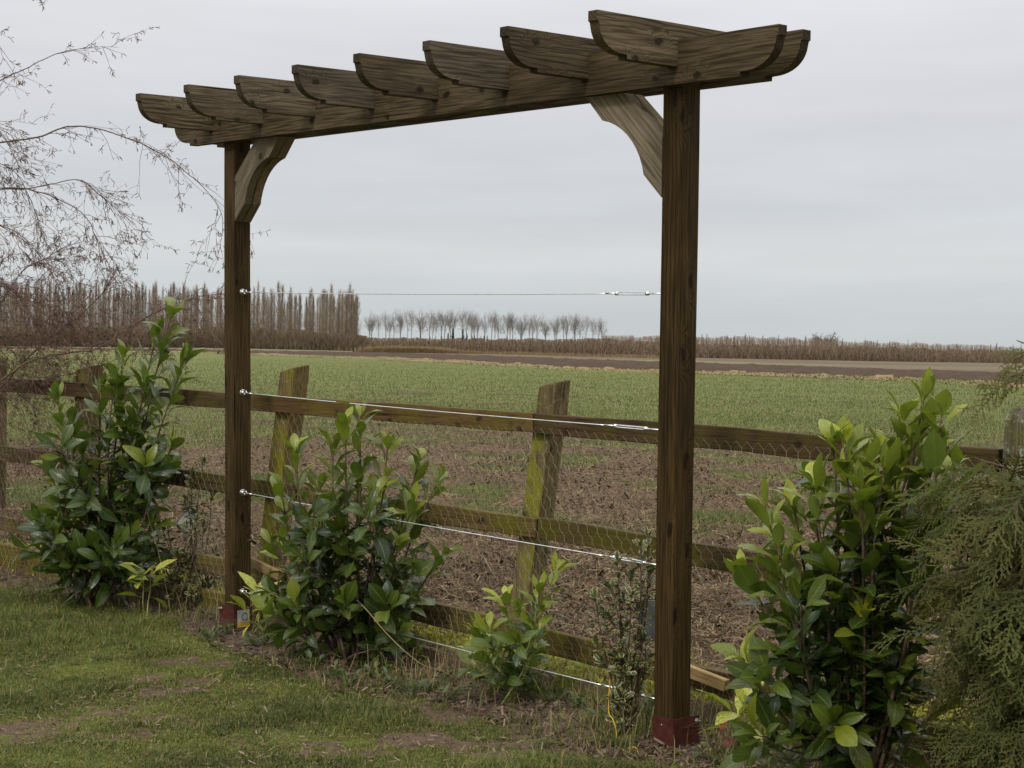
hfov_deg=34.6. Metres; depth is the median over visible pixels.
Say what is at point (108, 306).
poplar tree
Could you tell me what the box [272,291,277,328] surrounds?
poplar tree
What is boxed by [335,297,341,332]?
poplar tree
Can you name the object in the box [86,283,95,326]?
poplar tree
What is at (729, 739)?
red leaved seedling
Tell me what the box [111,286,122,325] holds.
poplar tree
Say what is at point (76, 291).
poplar tree
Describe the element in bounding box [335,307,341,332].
poplar tree
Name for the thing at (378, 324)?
avenue tree
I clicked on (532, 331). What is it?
avenue tree
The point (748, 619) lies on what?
dead stem
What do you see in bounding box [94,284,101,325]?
poplar tree
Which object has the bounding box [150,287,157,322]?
poplar tree
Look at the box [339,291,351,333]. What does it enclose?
poplar tree
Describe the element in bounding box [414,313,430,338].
avenue tree
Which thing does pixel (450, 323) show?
avenue tree
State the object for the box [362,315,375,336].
avenue tree
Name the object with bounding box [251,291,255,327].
poplar tree
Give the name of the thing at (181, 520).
plant tag
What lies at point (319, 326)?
poplar tree
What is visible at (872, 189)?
sky
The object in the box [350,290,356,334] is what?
poplar tree
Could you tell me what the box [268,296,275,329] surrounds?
poplar tree
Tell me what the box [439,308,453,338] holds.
avenue tree
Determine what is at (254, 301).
poplar tree
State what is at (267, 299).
poplar tree
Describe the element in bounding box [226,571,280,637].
spotted laurel
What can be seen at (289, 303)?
poplar tree
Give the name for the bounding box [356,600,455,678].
bramble stem
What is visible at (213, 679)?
dry stalk
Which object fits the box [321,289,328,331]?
poplar tree
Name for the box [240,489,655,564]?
training wire
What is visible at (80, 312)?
poplar tree
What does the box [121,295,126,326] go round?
poplar tree
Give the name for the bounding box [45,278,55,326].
poplar tree
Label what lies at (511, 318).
avenue tree
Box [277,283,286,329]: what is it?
poplar tree
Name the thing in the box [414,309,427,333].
avenue tree
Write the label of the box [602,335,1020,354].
plantation thicket
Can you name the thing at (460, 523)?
wire netting
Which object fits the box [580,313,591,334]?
avenue tree
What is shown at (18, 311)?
poplar tree
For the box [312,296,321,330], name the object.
poplar tree
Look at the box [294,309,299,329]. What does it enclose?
poplar tree
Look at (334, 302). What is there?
poplar tree
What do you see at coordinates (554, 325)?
avenue tree
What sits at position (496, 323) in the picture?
avenue tree
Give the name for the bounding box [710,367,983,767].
laurel shrub
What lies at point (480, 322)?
avenue tree
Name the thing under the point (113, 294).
poplar tree
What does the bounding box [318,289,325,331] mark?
poplar tree
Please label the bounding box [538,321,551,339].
avenue tree
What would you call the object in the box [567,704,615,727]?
grass clump
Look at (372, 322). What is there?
avenue tree
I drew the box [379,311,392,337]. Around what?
avenue tree
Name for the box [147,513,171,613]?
dead stem
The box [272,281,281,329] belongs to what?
poplar tree
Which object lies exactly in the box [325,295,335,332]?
poplar tree
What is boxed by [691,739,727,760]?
weed
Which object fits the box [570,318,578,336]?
avenue tree
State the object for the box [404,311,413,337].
avenue tree
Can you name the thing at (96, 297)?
poplar tree
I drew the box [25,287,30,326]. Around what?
poplar tree
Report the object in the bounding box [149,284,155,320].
poplar tree
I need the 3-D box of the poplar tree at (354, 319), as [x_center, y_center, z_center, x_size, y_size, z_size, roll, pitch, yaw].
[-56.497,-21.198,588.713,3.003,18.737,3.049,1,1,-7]
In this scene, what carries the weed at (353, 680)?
on the flower bed soil
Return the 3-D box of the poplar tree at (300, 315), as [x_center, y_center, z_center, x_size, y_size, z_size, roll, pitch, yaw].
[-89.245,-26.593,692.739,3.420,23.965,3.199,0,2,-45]
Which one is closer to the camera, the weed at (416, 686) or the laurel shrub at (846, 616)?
the laurel shrub at (846, 616)
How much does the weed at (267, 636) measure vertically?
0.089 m
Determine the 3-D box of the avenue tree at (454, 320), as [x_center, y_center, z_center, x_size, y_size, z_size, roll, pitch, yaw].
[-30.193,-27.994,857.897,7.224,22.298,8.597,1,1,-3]
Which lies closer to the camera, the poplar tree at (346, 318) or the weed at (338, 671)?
the weed at (338, 671)
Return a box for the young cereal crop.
[0,358,1023,576]
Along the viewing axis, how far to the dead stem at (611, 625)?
6.84 m
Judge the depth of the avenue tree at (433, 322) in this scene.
856.14 m
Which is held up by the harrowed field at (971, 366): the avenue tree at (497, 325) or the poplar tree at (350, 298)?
the poplar tree at (350, 298)
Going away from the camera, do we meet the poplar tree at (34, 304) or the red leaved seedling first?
the red leaved seedling
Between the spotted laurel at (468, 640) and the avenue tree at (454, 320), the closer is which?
the spotted laurel at (468, 640)
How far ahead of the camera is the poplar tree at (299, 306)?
632.35 m
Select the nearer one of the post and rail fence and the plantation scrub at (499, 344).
the post and rail fence
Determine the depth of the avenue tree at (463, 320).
863.00 m
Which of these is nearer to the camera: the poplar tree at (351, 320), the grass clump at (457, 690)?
the grass clump at (457, 690)
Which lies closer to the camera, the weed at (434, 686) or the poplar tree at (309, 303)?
the weed at (434, 686)
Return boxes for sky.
[0,0,1023,354]
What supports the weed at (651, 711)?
on the flower bed soil
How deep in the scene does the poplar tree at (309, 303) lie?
646.50 m
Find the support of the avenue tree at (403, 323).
on the ground
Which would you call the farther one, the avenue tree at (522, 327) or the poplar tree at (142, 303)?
the avenue tree at (522, 327)
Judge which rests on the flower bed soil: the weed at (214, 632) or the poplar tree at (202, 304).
the weed at (214, 632)
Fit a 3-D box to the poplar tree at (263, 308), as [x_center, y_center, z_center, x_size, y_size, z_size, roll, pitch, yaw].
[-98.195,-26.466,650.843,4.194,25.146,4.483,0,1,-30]
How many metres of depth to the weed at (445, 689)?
6.73 m
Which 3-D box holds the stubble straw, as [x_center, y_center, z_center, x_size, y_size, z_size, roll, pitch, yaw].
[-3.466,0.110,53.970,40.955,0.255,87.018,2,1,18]
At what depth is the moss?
7.11 m
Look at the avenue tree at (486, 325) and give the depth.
862.19 m
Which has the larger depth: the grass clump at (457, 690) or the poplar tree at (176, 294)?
the poplar tree at (176, 294)
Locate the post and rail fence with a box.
[0,358,1023,758]
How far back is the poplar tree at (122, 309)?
628.04 m
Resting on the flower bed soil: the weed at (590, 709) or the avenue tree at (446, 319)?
the weed at (590, 709)
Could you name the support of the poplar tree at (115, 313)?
on the harrowed field at (971, 366)
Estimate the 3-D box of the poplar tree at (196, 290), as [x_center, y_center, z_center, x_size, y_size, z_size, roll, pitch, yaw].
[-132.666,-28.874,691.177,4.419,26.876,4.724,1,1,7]
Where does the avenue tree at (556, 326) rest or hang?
on the ground
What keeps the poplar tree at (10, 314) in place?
on the harrowed field at (971, 366)
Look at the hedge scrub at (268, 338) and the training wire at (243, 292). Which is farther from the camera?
the hedge scrub at (268, 338)
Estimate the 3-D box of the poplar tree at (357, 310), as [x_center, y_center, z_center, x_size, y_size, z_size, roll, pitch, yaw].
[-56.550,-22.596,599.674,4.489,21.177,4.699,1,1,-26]
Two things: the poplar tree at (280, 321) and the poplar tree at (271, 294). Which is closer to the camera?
the poplar tree at (280, 321)
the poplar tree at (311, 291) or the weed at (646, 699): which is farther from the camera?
the poplar tree at (311, 291)
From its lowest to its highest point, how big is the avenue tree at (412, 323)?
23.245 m
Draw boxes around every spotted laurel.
[116,559,176,615]
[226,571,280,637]
[458,617,489,684]
[696,681,763,749]
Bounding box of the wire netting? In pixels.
[0,397,995,757]
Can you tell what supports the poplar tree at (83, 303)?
on the harrowed field at (971, 366)
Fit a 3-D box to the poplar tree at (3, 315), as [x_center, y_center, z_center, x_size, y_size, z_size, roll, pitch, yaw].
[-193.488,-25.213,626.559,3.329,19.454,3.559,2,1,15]
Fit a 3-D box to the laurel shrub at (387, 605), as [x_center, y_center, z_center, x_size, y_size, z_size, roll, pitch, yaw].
[-0.717,0.690,7.499,0.991,1.250,0.742,2,1,23]
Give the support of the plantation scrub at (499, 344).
on the harrowed field at (971, 366)
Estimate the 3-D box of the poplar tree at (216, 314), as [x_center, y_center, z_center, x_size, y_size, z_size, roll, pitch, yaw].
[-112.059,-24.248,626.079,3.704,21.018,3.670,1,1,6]
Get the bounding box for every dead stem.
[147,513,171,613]
[419,513,447,614]
[449,615,456,689]
[455,557,457,630]
[595,563,596,634]
[611,559,615,685]
[746,598,751,635]
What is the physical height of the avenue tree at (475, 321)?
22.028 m
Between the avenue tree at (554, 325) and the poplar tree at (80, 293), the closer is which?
the poplar tree at (80, 293)
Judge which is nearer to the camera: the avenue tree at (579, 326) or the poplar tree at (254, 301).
the poplar tree at (254, 301)
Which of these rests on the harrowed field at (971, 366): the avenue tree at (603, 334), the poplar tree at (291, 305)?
the poplar tree at (291, 305)
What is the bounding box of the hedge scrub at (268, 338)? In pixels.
[0,326,369,350]
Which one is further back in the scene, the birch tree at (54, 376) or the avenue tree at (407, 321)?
the avenue tree at (407, 321)
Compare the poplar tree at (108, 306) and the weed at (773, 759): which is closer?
the weed at (773, 759)
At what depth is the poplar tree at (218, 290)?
692.90 m
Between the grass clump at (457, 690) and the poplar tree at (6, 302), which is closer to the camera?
the grass clump at (457, 690)
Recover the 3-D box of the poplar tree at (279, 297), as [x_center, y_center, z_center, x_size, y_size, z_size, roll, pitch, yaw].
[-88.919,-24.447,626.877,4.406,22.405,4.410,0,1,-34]
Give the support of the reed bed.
on the harrowed field at (971, 366)
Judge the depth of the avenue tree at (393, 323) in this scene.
861.84 m
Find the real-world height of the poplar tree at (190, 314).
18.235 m
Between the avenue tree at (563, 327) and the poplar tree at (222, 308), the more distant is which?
the avenue tree at (563, 327)
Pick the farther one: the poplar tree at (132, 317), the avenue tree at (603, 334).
the avenue tree at (603, 334)
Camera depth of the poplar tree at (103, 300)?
633.54 m
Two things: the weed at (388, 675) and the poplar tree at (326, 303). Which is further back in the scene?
the poplar tree at (326, 303)
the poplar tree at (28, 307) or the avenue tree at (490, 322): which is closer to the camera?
the poplar tree at (28, 307)
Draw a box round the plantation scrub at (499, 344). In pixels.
[367,337,1023,362]
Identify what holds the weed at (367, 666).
on the flower bed soil
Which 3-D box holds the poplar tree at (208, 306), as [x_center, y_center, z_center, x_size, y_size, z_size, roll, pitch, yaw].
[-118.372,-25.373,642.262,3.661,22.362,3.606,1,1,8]
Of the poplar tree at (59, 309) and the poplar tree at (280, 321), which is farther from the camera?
the poplar tree at (280, 321)
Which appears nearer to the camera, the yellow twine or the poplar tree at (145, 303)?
the yellow twine
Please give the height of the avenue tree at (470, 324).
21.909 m
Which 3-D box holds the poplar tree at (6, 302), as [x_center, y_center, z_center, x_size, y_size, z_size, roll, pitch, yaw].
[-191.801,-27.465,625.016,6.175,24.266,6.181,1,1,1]
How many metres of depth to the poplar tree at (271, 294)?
634.09 m
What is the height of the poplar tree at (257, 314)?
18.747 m
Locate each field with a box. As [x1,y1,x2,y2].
[0,346,1023,371]
[0,349,1023,762]
[3,347,1023,382]
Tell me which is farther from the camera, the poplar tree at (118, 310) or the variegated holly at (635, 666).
the poplar tree at (118, 310)
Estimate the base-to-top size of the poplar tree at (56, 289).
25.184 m
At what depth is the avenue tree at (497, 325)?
863.11 m
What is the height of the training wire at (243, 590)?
0.034 m
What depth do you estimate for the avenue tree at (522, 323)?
857.92 m
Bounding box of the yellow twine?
[608,657,638,752]
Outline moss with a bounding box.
[0,536,981,767]
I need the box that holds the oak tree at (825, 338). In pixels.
[810,332,838,346]
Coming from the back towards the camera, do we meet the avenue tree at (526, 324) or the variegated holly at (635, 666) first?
the avenue tree at (526, 324)
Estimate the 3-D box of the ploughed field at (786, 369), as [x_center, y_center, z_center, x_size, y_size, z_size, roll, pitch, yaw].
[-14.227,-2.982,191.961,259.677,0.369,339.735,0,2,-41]
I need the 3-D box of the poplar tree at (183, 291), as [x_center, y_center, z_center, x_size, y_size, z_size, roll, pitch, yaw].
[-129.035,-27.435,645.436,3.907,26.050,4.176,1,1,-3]
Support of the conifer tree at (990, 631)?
on the lawn at (404, 744)
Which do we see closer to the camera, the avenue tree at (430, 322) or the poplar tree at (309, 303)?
the poplar tree at (309, 303)
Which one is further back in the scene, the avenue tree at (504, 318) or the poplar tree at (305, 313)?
the avenue tree at (504, 318)
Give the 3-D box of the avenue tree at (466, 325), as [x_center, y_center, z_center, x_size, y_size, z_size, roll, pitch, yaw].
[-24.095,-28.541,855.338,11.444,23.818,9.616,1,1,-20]
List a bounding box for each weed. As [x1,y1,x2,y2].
[200,625,223,639]
[211,621,237,633]
[241,631,264,644]
[257,626,276,641]
[280,644,304,657]
[302,649,325,668]
[321,659,344,678]
[331,668,364,686]
[364,660,388,678]
[383,666,406,687]
[392,677,427,694]
[414,677,446,692]
[431,684,462,700]
[543,684,570,701]
[566,692,596,708]
[583,705,615,721]
[634,695,651,708]
[638,699,653,718]
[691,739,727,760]
[758,755,789,767]
[775,745,800,763]
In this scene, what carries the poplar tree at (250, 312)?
on the harrowed field at (971, 366)
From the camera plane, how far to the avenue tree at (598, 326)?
862.25 m
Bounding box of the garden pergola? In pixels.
[136,9,810,749]
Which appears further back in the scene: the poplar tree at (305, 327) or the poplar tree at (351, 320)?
the poplar tree at (351, 320)
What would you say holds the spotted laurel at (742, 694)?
on the flower bed soil
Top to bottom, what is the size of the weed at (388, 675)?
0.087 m
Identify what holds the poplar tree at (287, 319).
on the harrowed field at (971, 366)
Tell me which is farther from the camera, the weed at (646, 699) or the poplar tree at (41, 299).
the poplar tree at (41, 299)
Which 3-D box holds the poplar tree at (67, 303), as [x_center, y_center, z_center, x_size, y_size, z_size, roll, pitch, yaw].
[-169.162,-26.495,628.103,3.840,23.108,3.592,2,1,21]
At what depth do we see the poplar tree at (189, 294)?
689.93 m
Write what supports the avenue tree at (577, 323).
on the ground
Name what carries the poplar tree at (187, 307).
on the harrowed field at (971, 366)
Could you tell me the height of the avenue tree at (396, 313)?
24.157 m
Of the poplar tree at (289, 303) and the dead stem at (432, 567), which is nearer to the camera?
the dead stem at (432, 567)
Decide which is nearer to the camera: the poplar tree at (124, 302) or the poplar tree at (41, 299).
the poplar tree at (124, 302)
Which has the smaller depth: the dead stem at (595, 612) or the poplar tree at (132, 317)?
the dead stem at (595, 612)
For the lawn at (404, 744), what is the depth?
6.30 m
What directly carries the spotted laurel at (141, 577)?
on the lawn at (404, 744)
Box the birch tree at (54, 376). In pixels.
[0,0,270,555]
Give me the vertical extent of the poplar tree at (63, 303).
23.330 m
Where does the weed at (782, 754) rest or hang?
on the flower bed soil
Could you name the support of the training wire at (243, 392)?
attached to the garden pergola
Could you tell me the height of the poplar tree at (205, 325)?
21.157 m
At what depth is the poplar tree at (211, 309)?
586.33 m
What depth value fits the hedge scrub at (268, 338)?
467.98 m
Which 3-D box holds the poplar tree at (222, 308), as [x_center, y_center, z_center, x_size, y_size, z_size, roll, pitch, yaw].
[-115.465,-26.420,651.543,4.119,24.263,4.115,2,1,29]
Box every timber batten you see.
[251,556,282,580]
[690,664,729,691]
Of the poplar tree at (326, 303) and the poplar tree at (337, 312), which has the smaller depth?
the poplar tree at (326, 303)
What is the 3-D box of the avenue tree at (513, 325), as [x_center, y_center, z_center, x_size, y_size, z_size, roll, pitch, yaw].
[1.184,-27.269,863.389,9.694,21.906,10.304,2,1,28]
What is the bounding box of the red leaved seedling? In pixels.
[716,722,736,750]
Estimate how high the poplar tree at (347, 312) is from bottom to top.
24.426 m
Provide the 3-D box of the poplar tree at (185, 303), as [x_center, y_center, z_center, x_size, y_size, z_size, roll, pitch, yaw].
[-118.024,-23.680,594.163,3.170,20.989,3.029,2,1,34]
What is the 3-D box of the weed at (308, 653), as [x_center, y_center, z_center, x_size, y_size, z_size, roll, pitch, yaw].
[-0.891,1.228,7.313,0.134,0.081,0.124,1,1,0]
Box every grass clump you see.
[444,681,482,701]
[522,736,561,748]
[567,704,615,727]
[577,730,639,746]
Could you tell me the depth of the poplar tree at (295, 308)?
627.20 m
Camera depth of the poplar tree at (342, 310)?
653.50 m
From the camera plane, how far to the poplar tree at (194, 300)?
712.05 m
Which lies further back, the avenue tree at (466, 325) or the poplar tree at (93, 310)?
the avenue tree at (466, 325)
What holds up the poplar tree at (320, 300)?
on the harrowed field at (971, 366)
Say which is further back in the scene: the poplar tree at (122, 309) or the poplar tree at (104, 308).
the poplar tree at (122, 309)
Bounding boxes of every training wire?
[240,289,660,295]
[240,389,657,430]
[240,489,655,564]
[240,588,653,698]
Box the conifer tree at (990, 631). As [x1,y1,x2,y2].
[871,340,1023,767]
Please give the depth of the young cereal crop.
38.15 m
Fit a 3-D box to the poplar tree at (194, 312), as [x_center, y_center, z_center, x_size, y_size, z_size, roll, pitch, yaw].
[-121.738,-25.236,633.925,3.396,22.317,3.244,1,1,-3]
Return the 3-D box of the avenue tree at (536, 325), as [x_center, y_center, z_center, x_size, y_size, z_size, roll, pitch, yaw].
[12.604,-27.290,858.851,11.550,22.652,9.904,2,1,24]
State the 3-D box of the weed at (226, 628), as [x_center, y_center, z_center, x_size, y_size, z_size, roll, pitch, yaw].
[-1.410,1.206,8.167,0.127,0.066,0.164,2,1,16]
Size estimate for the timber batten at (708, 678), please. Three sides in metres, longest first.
0.280 x 0.045 x 0.030 m
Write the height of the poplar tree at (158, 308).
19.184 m
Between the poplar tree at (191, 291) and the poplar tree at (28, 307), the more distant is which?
the poplar tree at (191, 291)
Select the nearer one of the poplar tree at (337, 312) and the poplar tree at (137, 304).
the poplar tree at (137, 304)
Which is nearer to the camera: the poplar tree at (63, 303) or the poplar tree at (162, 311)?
the poplar tree at (162, 311)
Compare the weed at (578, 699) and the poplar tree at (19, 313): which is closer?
the weed at (578, 699)
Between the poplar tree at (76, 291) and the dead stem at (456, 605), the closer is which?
the dead stem at (456, 605)
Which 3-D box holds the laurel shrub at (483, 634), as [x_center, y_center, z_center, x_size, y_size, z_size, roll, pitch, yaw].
[-0.001,1.030,6.759,0.458,0.683,0.545,2,1,28]
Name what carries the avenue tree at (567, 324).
on the ground
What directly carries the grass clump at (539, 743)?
on the lawn at (404, 744)
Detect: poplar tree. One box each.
[1,293,5,326]
[2,280,14,326]
[7,295,14,326]
[9,278,18,326]
[15,288,23,327]
[16,287,22,327]
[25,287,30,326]
[31,283,39,325]
[38,277,45,320]
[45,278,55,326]
[52,287,57,323]
[54,293,61,326]
[60,286,66,325]
[64,286,71,322]
[69,285,76,317]
[71,281,80,325]
[78,279,81,322]
[78,287,87,326]
[79,296,83,326]
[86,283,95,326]
[88,297,97,325]
[93,285,97,319]
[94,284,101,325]
[100,305,107,326]
[101,284,108,326]
[105,285,113,325]
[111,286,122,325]
[111,288,116,326]
[112,293,118,327]
[117,286,128,326]
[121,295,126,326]
[127,286,134,325]
[129,281,140,326]
[130,297,134,328]
[135,292,140,327]
[138,281,145,326]
[143,285,147,325]
[146,289,150,321]
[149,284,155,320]
[150,280,158,321]
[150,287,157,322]
[152,294,161,324]
[160,286,165,326]
[174,286,181,326]
[177,288,181,326]
[178,284,185,325]
[181,291,188,326]
[183,288,190,326]
[184,290,193,327]
[188,290,194,327]
[188,299,194,327]
[190,287,199,326]
[192,294,199,327]
[193,284,199,325]
[198,282,207,327]
[202,292,208,329]
[206,292,210,322]
[207,294,214,327]
[208,296,214,326]
[213,285,220,326]
[214,296,220,329]
[216,289,223,324]
[218,302,222,325]
[250,296,252,326]
[251,288,256,322]
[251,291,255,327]
[254,281,261,326]
[255,299,260,328]
[259,289,268,327]
[259,294,268,328]
[264,287,276,327]
[265,293,269,327]
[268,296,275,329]
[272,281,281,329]
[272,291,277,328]
[274,293,283,330]
[276,301,283,329]
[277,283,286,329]
[283,291,293,330]
[283,304,290,330]
[285,285,293,328]
[291,295,299,329]
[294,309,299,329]
[297,294,303,329]
[298,295,302,329]
[303,298,308,328]
[304,306,308,330]
[305,294,312,329]
[308,288,316,331]
[310,294,315,331]
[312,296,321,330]
[314,294,323,331]
[317,305,322,332]
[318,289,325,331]
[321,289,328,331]
[323,292,329,335]
[325,284,336,332]
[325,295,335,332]
[330,294,336,331]
[334,299,339,332]
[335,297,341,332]
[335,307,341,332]
[336,290,344,331]
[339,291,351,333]
[340,294,344,332]
[340,295,344,332]
[344,290,350,333]
[346,283,352,325]
[346,292,355,334]
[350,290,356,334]
[350,300,356,334]
[352,295,361,334]
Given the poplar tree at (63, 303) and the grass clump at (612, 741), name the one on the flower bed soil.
the grass clump at (612, 741)
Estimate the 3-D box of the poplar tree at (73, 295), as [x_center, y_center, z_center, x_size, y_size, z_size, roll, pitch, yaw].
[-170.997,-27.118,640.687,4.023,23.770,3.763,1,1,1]
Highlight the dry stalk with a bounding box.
[200,671,222,686]
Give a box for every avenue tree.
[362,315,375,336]
[365,313,378,336]
[375,315,383,337]
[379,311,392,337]
[388,316,397,335]
[393,309,408,333]
[396,315,405,337]
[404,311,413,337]
[406,307,416,337]
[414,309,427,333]
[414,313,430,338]
[420,309,435,337]
[428,311,437,335]
[432,313,447,336]
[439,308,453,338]
[444,309,457,338]
[448,312,458,331]
[457,308,474,340]
[458,312,471,335]
[466,314,481,335]
[467,312,481,332]
[473,316,483,337]
[479,313,489,337]
[486,309,498,344]
[486,313,500,336]
[491,316,505,338]
[497,313,513,338]
[500,311,514,332]
[505,312,518,338]
[513,315,528,341]
[516,320,529,338]
[522,312,536,338]
[528,315,535,337]
[531,316,543,337]
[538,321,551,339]
[540,320,550,336]
[547,315,561,336]
[553,316,563,335]
[559,313,571,339]
[560,315,569,338]
[569,312,582,338]
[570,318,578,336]
[577,319,584,336]
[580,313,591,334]
[590,318,596,335]
[594,318,602,337]
[594,318,607,339]
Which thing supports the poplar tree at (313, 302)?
on the harrowed field at (971, 366)
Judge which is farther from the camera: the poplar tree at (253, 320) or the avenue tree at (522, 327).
the avenue tree at (522, 327)
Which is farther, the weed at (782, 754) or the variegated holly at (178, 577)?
the variegated holly at (178, 577)
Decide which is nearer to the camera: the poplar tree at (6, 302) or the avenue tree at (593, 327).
the poplar tree at (6, 302)
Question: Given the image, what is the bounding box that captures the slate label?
[638,600,654,641]
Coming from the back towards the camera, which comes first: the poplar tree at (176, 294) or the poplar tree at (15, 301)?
the poplar tree at (15, 301)
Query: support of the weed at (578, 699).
on the flower bed soil
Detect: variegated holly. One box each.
[153,454,224,609]
[585,525,655,734]
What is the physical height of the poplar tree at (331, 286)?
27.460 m
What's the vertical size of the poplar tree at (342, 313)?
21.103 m
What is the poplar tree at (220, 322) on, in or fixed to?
on the harrowed field at (971, 366)
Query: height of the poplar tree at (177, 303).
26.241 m
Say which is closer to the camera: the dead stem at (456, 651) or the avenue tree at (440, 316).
the dead stem at (456, 651)
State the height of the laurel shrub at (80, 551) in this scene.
1.718 m
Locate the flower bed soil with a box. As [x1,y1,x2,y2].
[0,564,958,767]
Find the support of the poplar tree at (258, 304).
on the harrowed field at (971, 366)
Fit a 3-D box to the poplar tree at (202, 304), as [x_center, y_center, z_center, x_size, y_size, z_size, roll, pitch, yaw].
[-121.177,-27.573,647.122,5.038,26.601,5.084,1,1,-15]
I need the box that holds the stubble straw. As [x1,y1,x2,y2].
[0,372,1023,688]
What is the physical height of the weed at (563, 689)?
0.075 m
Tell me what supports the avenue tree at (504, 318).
on the ground
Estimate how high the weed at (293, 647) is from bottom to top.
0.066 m
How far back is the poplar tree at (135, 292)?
634.78 m
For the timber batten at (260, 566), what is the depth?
8.35 m
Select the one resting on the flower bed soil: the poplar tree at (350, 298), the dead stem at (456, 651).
the dead stem at (456, 651)
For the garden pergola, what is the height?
2.693 m
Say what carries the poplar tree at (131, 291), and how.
on the harrowed field at (971, 366)
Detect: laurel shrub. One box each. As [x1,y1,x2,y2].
[10,297,207,607]
[247,399,463,668]
[457,551,577,704]
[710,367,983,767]
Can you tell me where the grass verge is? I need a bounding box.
[1,348,1023,387]
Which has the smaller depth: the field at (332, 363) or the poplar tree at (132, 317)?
the field at (332, 363)
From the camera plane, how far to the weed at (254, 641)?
7.83 m
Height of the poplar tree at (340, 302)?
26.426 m
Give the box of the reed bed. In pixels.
[333,344,658,357]
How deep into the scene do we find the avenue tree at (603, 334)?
863.27 m
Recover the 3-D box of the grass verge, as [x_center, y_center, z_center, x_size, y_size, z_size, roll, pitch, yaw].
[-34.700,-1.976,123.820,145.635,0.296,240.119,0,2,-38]
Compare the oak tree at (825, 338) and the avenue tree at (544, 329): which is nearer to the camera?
the avenue tree at (544, 329)
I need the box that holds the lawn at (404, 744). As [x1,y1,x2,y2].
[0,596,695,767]
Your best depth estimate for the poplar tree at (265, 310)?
585.37 m
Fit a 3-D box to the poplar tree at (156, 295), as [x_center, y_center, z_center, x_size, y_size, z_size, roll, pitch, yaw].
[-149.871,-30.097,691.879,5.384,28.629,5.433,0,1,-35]

